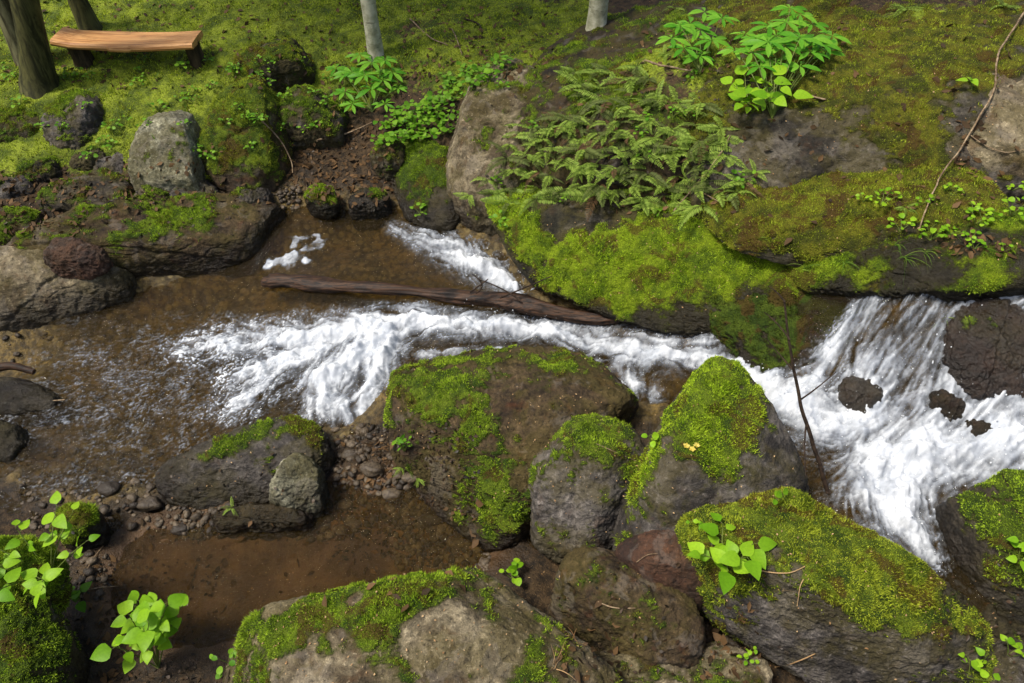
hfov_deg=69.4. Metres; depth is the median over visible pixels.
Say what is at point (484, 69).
ground cover plant
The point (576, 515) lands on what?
grey boulder
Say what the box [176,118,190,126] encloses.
herb
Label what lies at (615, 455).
fallen specks
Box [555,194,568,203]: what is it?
herb
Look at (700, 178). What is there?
twig
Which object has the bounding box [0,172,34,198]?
bank stone
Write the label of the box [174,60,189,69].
leafy plant
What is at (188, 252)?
bank slab
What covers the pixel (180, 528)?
stone
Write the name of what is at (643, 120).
fern
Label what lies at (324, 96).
herb
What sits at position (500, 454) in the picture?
broad boulder
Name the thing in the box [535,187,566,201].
fern
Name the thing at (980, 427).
submerged stone
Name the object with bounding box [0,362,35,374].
driftwood
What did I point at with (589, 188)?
fern
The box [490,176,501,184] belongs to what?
herb
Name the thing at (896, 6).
fern
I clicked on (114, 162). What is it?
bank stone
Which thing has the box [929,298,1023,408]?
wet rust rock
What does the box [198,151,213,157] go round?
herb
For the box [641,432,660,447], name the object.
leafy plant
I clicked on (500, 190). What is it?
fern
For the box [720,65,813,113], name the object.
leafy plant
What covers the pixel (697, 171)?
fern
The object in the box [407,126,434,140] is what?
ground cover plant
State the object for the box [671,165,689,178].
fern
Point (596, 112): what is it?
fern
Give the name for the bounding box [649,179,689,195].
fern
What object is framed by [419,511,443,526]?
stone
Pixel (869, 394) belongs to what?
cascade stone
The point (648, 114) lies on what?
herb
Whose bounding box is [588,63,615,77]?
fern
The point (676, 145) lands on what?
fern
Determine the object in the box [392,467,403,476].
fern
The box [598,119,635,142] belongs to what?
fern
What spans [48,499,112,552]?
moss cushion stone
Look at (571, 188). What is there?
fern
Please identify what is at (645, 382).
spray
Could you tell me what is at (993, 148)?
twig
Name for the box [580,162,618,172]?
fern
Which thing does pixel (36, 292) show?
tan bank rock
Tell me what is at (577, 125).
fern
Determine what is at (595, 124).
fern
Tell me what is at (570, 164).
fern
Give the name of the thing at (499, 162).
fern
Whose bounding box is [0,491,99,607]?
leafy plant
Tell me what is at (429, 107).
ground cover plant
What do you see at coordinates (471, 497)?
bark debris
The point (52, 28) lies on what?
moss lawn
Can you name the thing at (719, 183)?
fern
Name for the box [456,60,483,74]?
ground cover plant
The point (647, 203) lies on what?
fern
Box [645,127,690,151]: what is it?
fern
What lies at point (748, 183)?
fern
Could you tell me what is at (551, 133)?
fern
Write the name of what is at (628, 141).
fern
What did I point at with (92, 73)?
herb
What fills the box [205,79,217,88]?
herb
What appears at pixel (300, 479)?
tan cobble
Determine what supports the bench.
on the ground at (536, 572)
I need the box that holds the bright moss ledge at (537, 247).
[485,182,800,336]
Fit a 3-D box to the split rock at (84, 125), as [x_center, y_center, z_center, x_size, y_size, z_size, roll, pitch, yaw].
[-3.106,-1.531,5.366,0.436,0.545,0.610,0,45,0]
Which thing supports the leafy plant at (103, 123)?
on the ground at (536, 572)
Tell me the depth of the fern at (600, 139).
4.37 m
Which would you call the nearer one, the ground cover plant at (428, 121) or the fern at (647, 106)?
the fern at (647, 106)
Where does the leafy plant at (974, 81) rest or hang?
on the mossy outcrop
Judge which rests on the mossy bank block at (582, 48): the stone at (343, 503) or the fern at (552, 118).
the fern at (552, 118)
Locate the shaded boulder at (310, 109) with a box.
[278,83,348,150]
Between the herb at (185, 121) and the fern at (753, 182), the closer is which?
the fern at (753, 182)
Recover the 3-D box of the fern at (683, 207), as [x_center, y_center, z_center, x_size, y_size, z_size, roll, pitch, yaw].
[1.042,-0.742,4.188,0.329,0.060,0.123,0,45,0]
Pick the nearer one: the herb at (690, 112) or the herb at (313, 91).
the herb at (690, 112)
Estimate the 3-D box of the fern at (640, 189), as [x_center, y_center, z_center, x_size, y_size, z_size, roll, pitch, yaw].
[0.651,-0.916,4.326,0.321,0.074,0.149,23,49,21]
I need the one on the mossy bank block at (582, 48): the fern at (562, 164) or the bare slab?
the fern at (562, 164)
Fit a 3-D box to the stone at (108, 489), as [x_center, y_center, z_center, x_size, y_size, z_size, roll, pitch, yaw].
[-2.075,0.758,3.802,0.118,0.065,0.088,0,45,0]
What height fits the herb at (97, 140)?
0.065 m
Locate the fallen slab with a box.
[594,641,772,682]
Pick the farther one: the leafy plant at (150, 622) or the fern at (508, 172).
the fern at (508, 172)
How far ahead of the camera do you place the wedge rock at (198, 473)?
3.77 m
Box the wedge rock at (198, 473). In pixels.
[154,414,334,509]
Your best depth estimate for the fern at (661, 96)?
4.40 m
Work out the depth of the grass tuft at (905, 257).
3.51 m
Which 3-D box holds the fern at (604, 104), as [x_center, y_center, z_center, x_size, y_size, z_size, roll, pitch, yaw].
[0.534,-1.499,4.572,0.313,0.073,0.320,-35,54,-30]
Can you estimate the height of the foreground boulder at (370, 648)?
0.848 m
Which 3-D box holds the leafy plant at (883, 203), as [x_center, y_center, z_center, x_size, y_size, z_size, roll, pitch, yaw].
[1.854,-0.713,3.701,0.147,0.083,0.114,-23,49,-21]
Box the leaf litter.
[0,0,1023,682]
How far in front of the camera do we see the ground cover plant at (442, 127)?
5.17 m
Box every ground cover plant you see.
[370,131,395,145]
[373,115,403,129]
[384,129,408,142]
[389,104,415,118]
[389,114,417,128]
[395,126,419,140]
[399,111,434,126]
[404,98,431,113]
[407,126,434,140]
[417,95,447,113]
[417,109,438,124]
[424,86,446,103]
[425,120,456,138]
[430,103,459,120]
[439,71,462,87]
[442,83,467,100]
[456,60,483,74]
[458,70,487,86]
[478,63,504,80]
[490,51,513,65]
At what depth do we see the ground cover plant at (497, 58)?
5.02 m
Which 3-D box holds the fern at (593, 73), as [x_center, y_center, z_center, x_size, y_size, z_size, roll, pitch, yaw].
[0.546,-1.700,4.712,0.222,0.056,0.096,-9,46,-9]
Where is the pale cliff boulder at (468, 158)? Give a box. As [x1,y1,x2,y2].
[445,58,539,235]
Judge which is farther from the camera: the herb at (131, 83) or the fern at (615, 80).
the herb at (131, 83)
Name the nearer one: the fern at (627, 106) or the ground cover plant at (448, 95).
the fern at (627, 106)
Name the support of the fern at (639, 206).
on the bright moss ledge at (537, 247)
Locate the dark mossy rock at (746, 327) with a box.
[700,287,866,377]
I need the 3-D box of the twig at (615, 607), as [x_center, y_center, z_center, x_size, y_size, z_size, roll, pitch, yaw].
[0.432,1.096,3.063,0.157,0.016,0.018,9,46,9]
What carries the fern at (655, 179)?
on the mossy bank block at (582, 48)
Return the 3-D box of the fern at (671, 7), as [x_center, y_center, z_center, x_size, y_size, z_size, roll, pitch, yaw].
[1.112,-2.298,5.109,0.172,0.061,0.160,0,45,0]
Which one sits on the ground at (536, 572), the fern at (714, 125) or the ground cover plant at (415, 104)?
the ground cover plant at (415, 104)
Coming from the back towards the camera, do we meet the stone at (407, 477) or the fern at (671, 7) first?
the fern at (671, 7)
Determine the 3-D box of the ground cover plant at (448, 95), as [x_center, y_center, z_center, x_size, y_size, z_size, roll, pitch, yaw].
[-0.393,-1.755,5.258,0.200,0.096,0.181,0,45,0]
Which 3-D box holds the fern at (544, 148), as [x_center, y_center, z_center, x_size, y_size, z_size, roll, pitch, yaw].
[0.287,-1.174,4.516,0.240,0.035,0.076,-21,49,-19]
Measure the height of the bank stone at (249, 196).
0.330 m
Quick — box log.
[260,273,618,325]
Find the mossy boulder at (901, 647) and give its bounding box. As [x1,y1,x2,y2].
[674,485,1000,682]
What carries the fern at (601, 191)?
on the mossy bank block at (582, 48)
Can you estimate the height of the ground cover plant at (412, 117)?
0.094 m
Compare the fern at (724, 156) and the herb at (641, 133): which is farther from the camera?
the herb at (641, 133)
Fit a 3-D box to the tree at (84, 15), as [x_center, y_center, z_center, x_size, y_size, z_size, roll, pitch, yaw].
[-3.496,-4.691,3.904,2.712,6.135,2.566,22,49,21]
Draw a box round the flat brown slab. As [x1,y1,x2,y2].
[546,545,706,668]
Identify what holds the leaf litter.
on the ground at (536, 572)
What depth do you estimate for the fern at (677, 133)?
4.28 m
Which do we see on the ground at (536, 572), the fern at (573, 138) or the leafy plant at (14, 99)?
the leafy plant at (14, 99)
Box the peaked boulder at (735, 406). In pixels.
[611,355,808,550]
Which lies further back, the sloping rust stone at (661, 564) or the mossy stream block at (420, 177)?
the mossy stream block at (420, 177)
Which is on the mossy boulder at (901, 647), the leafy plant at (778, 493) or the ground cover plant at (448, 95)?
the leafy plant at (778, 493)
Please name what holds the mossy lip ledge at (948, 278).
on the bright moss ledge at (537, 247)
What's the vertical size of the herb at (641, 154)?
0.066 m
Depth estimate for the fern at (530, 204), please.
4.51 m
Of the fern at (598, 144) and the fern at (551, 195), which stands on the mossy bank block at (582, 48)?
the fern at (598, 144)
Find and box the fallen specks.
[11,3,1017,682]
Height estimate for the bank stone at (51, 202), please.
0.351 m
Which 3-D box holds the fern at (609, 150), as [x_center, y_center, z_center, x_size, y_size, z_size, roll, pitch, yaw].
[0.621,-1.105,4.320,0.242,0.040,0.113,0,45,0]
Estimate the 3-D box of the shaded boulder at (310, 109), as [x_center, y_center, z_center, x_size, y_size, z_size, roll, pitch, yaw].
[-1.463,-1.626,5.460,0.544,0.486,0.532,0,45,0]
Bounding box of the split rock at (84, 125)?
[39,88,104,149]
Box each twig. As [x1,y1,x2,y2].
[88,586,121,589]
[261,120,292,172]
[316,122,371,140]
[409,18,447,45]
[464,18,482,32]
[598,601,635,608]
[644,59,691,70]
[673,135,730,210]
[761,566,804,573]
[775,653,814,667]
[797,561,817,605]
[970,134,1023,152]
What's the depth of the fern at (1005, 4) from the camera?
4.36 m
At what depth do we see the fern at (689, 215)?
4.10 m
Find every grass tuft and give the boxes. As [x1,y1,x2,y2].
[537,626,572,682]
[842,260,859,274]
[899,251,927,283]
[912,247,943,270]
[973,246,1007,265]
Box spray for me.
[201,228,1023,571]
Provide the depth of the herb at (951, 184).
3.65 m
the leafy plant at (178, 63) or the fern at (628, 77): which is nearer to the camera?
the fern at (628, 77)
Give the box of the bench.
[50,27,206,68]
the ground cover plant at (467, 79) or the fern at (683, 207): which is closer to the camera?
the fern at (683, 207)
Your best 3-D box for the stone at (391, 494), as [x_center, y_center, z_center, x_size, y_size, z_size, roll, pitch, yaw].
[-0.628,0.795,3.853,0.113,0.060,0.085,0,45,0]
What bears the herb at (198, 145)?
on the brown moss boulder at (235, 161)
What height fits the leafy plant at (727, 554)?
0.190 m
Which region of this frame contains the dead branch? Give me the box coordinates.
[764,286,835,492]
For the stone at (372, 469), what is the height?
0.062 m
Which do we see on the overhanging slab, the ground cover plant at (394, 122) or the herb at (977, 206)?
the herb at (977, 206)
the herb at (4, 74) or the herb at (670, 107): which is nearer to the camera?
the herb at (670, 107)
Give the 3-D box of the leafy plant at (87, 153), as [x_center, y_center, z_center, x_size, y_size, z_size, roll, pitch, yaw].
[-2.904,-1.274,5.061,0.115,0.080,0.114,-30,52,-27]
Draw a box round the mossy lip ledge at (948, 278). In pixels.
[788,206,1023,304]
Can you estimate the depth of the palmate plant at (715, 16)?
4.41 m
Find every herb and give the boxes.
[0,61,8,70]
[0,73,8,80]
[33,122,49,130]
[54,121,68,127]
[76,101,92,108]
[81,71,95,80]
[95,135,111,142]
[102,139,117,148]
[129,79,145,86]
[133,72,145,80]
[136,117,151,126]
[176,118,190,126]
[182,93,199,101]
[192,142,202,151]
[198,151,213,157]
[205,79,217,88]
[207,150,217,159]
[218,118,232,124]
[225,62,239,69]
[231,102,244,110]
[243,141,256,148]
[248,71,263,79]
[249,113,262,120]
[307,87,321,94]
[309,120,321,127]
[319,95,329,104]
[322,73,333,81]
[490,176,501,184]
[496,79,509,88]
[528,120,537,129]
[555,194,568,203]
[633,126,648,136]
[636,148,650,156]
[640,111,652,120]
[667,106,682,117]
[678,52,685,61]
[684,109,694,117]
[686,69,697,78]
[729,176,744,187]
[855,192,872,201]
[915,194,934,205]
[922,220,939,230]
[939,224,958,235]
[943,182,963,192]
[961,229,981,242]
[965,237,986,248]
[971,201,983,212]
[979,207,992,219]
[987,212,1002,221]
[999,243,1014,251]
[1007,181,1023,190]
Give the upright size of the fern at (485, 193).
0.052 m
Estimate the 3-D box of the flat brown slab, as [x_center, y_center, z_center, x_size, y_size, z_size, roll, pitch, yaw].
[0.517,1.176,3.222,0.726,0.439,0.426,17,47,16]
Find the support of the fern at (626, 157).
on the mossy bank block at (582, 48)
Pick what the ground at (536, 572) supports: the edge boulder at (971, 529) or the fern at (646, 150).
the edge boulder at (971, 529)
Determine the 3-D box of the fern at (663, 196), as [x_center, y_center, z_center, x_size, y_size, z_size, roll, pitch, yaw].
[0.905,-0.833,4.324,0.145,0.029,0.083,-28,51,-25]
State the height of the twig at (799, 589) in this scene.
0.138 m
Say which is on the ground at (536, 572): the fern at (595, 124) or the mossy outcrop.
the mossy outcrop
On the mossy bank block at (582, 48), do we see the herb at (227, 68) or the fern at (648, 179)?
the fern at (648, 179)
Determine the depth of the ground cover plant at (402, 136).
5.15 m
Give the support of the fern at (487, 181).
on the bright moss ledge at (537, 247)
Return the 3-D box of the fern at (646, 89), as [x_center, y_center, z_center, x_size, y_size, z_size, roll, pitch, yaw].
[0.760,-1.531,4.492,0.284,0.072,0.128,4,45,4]
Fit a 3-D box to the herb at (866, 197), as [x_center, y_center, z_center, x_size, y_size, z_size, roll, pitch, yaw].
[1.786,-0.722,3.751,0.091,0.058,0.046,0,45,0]
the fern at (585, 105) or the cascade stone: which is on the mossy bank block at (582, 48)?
the fern at (585, 105)
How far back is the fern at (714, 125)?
4.18 m
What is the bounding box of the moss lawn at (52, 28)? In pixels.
[0,0,950,171]
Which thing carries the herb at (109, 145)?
on the ground at (536, 572)
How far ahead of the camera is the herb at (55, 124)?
5.10 m
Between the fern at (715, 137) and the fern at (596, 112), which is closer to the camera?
the fern at (715, 137)
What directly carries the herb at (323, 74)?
on the ground at (536, 572)
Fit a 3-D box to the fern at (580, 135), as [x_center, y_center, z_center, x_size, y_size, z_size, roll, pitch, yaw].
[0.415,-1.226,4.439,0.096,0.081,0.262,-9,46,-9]
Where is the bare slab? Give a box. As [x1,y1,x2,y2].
[967,73,1023,177]
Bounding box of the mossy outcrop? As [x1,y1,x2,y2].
[682,0,1023,219]
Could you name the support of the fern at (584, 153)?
on the mossy bank block at (582, 48)
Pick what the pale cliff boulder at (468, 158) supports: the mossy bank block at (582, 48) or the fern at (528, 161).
the fern at (528, 161)
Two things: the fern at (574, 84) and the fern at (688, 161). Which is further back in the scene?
the fern at (574, 84)
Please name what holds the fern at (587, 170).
on the mossy bank block at (582, 48)
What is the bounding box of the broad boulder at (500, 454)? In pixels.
[382,344,638,552]
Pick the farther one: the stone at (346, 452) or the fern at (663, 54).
the fern at (663, 54)
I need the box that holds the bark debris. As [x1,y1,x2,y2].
[3,79,1023,682]
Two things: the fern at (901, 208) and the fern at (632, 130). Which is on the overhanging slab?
the fern at (901, 208)
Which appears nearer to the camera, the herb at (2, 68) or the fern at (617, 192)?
the fern at (617, 192)
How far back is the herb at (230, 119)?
4.99 m
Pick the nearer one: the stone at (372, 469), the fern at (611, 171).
the stone at (372, 469)
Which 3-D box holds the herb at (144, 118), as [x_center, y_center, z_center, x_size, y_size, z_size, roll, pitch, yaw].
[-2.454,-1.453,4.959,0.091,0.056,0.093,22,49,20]
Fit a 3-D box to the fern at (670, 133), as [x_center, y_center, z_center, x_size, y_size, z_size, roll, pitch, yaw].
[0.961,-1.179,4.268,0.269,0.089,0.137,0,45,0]
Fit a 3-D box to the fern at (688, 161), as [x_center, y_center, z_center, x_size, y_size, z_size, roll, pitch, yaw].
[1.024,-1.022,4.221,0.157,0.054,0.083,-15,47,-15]
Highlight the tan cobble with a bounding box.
[269,452,329,521]
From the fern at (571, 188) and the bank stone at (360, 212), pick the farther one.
the bank stone at (360, 212)
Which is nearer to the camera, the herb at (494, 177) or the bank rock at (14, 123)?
the herb at (494, 177)
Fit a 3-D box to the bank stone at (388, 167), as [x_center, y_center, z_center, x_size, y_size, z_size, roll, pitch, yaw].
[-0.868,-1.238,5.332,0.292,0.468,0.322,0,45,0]
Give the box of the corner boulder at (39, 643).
[0,587,90,682]
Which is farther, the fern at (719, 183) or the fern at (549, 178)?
the fern at (549, 178)
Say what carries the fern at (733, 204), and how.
on the overhanging slab
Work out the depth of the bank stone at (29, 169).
5.02 m
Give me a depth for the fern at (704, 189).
4.12 m
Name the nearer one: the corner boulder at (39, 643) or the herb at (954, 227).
the corner boulder at (39, 643)
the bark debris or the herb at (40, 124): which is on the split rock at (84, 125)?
the herb at (40, 124)
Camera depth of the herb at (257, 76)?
5.15 m
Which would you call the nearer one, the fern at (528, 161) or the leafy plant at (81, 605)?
the leafy plant at (81, 605)
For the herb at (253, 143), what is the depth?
4.99 m
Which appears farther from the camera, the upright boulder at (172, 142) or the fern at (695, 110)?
the upright boulder at (172, 142)
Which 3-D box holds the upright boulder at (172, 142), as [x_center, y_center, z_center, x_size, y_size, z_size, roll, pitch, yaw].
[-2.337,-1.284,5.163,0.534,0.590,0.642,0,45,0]
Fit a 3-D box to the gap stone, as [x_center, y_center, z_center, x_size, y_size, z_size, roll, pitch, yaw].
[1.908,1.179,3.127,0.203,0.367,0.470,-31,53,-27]
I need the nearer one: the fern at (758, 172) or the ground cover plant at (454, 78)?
the fern at (758, 172)
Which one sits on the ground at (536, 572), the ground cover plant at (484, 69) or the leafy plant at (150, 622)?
the leafy plant at (150, 622)
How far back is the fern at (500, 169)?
4.63 m
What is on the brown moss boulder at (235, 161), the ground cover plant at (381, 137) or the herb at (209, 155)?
the herb at (209, 155)
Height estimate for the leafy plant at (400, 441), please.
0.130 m
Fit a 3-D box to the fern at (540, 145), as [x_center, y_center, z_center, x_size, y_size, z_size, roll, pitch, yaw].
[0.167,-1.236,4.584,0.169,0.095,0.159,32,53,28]
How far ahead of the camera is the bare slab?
3.80 m
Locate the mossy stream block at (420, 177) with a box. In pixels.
[392,133,461,238]
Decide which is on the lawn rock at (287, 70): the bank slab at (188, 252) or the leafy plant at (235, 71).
the leafy plant at (235, 71)
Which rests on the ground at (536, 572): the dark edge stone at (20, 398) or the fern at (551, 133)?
the dark edge stone at (20, 398)
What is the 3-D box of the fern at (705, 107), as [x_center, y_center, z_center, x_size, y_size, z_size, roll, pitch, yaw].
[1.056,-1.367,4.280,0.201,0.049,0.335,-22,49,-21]
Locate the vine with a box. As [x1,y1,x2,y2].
[918,12,1023,230]
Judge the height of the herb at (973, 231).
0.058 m
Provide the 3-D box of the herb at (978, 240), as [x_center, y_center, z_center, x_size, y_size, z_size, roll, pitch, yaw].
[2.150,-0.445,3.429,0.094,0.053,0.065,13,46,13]
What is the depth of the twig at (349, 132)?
5.39 m
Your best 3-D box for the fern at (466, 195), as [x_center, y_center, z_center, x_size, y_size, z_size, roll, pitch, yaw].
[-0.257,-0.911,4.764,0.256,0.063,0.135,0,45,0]
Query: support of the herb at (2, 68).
on the ground at (536, 572)
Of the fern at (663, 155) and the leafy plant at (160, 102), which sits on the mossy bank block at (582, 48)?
the fern at (663, 155)
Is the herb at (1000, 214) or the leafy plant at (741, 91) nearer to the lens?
the herb at (1000, 214)
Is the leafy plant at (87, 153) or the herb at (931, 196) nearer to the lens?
the herb at (931, 196)
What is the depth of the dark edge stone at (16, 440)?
3.93 m
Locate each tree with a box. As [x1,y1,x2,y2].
[0,0,18,65]
[9,0,59,98]
[67,0,102,30]
[360,0,383,62]
[585,0,608,30]
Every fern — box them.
[221,496,237,515]
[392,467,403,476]
[414,478,425,487]
[453,192,474,208]
[470,177,502,189]
[476,189,507,201]
[480,195,521,214]
[483,140,528,174]
[488,188,523,200]
[493,155,511,178]
[496,143,519,155]
[496,167,533,180]
[502,131,526,146]
[503,187,531,192]
[504,124,542,145]
[511,150,544,167]
[513,159,544,171]
[514,117,558,155]
[518,191,556,216]
[520,170,553,191]
[521,131,545,152]
[521,185,539,193]
[532,151,554,164]
[532,186,587,201]
[533,111,589,137]
[534,128,578,143]
[535,173,563,193]
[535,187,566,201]
[538,126,566,135]
[540,147,558,153]
[541,112,571,139]
[548,159,588,174]
[551,146,574,162]
[553,70,592,91]
[553,153,590,178]
[554,123,587,134]
[557,144,605,162]
[560,129,583,150]
[560,190,619,221]
[561,66,590,80]
[564,114,592,131]
[564,183,582,192]
[566,164,604,183]
[567,93,598,109]
[567,99,605,138]
[571,124,589,150]
[571,171,589,186]
[573,89,611,113]
[575,139,632,154]
[578,183,607,207]
[580,69,613,81]
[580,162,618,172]
[580,189,618,204]
[583,110,599,123]
[583,129,609,141]
[586,78,604,89]
[586,149,611,162]
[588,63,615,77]
[590,120,619,137]
[591,132,611,147]
[594,167,628,184]
[596,105,632,135]
[598,77,637,95]
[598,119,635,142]
[598,146,631,158]
[598,172,652,200]
[606,173,638,189]
[609,96,645,117]
[609,136,638,156]
[609,189,625,202]
[611,154,643,159]
[612,132,677,168]
[613,103,659,126]
[613,129,639,139]
[613,157,645,176]
[614,64,642,85]
[615,86,661,95]
[617,195,668,215]
[618,152,641,164]
[619,69,645,88]
[621,170,668,188]
[625,98,654,109]
[628,115,664,131]
[629,169,657,191]
[632,136,666,154]
[632,202,664,213]
[635,66,656,86]
[636,149,688,170]
[637,97,686,116]
[640,80,672,104]
[641,151,670,160]
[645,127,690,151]
[646,92,668,109]
[647,138,679,153]
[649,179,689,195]
[653,44,670,61]
[653,126,691,139]
[656,127,688,146]
[658,195,675,204]
[661,185,686,202]
[663,6,684,12]
[664,175,687,190]
[667,85,693,112]
[667,201,696,214]
[668,178,718,203]
[669,146,714,165]
[669,147,690,172]
[669,191,690,210]
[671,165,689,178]
[672,135,720,166]
[674,122,716,132]
[678,204,717,229]
[681,157,701,172]
[682,104,706,118]
[683,165,722,183]
[684,92,722,115]
[686,176,736,193]
[689,184,725,206]
[691,153,708,184]
[693,139,731,163]
[696,122,737,149]
[696,150,746,173]
[698,109,726,129]
[701,134,743,149]
[711,190,738,211]
[718,180,756,192]
[720,184,757,200]
[722,174,764,197]
[739,158,769,180]
[886,4,924,16]
[894,202,917,214]
[988,0,1021,12]
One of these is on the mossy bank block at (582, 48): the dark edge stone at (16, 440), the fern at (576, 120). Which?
the fern at (576, 120)
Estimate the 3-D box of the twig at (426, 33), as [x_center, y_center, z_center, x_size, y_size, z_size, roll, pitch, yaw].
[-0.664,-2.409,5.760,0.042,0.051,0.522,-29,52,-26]
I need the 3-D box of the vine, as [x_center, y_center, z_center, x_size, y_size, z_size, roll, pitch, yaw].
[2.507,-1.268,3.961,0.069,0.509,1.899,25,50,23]
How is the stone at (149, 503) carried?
on the gravel
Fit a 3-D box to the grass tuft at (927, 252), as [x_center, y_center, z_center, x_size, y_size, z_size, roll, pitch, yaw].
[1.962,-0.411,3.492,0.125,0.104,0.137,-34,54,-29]
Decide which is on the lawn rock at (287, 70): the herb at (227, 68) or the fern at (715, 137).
the herb at (227, 68)
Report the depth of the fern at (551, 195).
4.51 m
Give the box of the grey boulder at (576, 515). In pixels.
[528,412,644,564]
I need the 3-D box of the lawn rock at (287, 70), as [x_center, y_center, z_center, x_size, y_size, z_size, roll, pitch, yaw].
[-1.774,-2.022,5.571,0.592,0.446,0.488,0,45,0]
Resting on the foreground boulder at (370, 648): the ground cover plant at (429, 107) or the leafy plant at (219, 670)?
the leafy plant at (219, 670)
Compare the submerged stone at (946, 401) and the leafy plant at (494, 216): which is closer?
the submerged stone at (946, 401)
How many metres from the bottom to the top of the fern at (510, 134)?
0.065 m
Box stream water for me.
[0,206,1023,644]
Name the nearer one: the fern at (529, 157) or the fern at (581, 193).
the fern at (581, 193)
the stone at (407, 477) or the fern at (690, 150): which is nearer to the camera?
the stone at (407, 477)
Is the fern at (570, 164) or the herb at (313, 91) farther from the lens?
the herb at (313, 91)
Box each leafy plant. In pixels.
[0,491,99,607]
[10,93,25,107]
[63,65,83,78]
[71,581,91,612]
[79,146,97,158]
[90,590,188,673]
[101,118,123,129]
[150,99,170,111]
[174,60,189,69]
[209,648,236,678]
[228,66,243,75]
[277,87,292,99]
[392,434,411,451]
[410,202,426,216]
[443,79,455,89]
[488,209,509,226]
[499,558,522,585]
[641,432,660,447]
[686,519,702,530]
[687,512,776,594]
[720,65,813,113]
[731,169,755,180]
[737,646,758,664]
[772,488,787,504]
[874,187,901,205]
[886,212,916,231]
[918,225,947,240]
[955,77,977,89]
[958,647,1000,682]
[966,207,998,225]
[1000,634,1023,656]
[1001,196,1023,219]
[1006,536,1023,570]
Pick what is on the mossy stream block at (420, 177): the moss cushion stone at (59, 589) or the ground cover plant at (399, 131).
the ground cover plant at (399, 131)
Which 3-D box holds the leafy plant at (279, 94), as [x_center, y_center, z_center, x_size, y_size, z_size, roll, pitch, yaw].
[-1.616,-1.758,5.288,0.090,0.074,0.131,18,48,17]
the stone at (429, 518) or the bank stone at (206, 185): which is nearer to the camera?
the stone at (429, 518)
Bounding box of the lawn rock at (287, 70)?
[230,36,315,93]
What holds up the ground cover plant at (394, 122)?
on the ground at (536, 572)
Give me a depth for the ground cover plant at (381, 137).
5.13 m
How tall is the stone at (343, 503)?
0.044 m
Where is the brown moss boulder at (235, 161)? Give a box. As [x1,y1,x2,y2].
[197,74,294,192]
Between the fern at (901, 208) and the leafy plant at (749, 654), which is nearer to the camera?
the leafy plant at (749, 654)
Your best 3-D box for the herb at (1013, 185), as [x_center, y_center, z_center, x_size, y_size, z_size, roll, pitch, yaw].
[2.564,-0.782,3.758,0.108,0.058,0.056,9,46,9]
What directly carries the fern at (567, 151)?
on the mossy bank block at (582, 48)
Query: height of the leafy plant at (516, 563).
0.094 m
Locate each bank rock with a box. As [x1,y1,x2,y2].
[0,103,39,142]
[0,245,136,331]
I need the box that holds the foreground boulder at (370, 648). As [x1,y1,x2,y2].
[222,564,628,682]
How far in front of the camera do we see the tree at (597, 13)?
5.13 m
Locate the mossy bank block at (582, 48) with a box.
[517,0,712,207]
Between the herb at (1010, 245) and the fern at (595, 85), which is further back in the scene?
the fern at (595, 85)
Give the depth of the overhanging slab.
3.80 m
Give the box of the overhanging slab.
[698,162,1007,267]
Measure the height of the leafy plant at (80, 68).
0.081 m
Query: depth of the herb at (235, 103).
5.01 m
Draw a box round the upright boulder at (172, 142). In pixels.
[127,110,209,191]
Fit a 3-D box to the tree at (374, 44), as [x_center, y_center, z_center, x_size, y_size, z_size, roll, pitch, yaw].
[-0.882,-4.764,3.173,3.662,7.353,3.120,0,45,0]
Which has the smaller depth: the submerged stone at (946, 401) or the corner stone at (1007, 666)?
the corner stone at (1007, 666)
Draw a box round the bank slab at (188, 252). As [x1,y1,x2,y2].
[6,191,286,278]
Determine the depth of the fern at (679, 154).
4.22 m
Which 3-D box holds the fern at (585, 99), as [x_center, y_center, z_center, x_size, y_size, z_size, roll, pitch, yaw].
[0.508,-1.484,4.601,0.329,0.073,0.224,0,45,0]
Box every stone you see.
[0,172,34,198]
[0,205,45,245]
[0,376,69,427]
[0,419,37,463]
[0,533,72,612]
[15,155,62,182]
[36,167,135,217]
[43,236,113,279]
[45,460,73,477]
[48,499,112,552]
[69,144,105,171]
[93,152,124,172]
[97,481,120,496]
[133,185,169,201]
[136,495,161,511]
[169,180,219,195]
[170,523,186,534]
[211,502,315,540]
[229,187,273,203]
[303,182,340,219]
[325,531,334,537]
[336,499,352,509]
[341,448,356,458]
[348,187,391,230]
[359,461,383,476]
[369,134,405,181]
[382,488,401,501]
[401,472,415,482]
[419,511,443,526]
[450,538,465,549]
[614,529,703,610]
[832,376,882,413]
[919,386,967,429]
[931,567,1021,642]
[955,407,1023,436]
[989,638,1023,682]
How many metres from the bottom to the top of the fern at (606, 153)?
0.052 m
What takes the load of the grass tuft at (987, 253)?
on the mossy lip ledge at (948, 278)
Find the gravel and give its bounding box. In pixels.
[2,183,740,647]
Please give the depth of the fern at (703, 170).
4.15 m
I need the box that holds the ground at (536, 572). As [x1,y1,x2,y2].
[0,0,1023,682]
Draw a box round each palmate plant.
[325,52,406,113]
[655,7,739,73]
[717,4,850,117]
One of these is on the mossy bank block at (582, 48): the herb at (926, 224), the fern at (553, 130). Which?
the fern at (553, 130)
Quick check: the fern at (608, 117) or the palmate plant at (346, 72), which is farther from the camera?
the palmate plant at (346, 72)
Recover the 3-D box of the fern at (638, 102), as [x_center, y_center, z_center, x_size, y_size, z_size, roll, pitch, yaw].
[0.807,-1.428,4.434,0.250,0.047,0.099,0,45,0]
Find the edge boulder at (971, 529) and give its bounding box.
[929,468,1023,641]

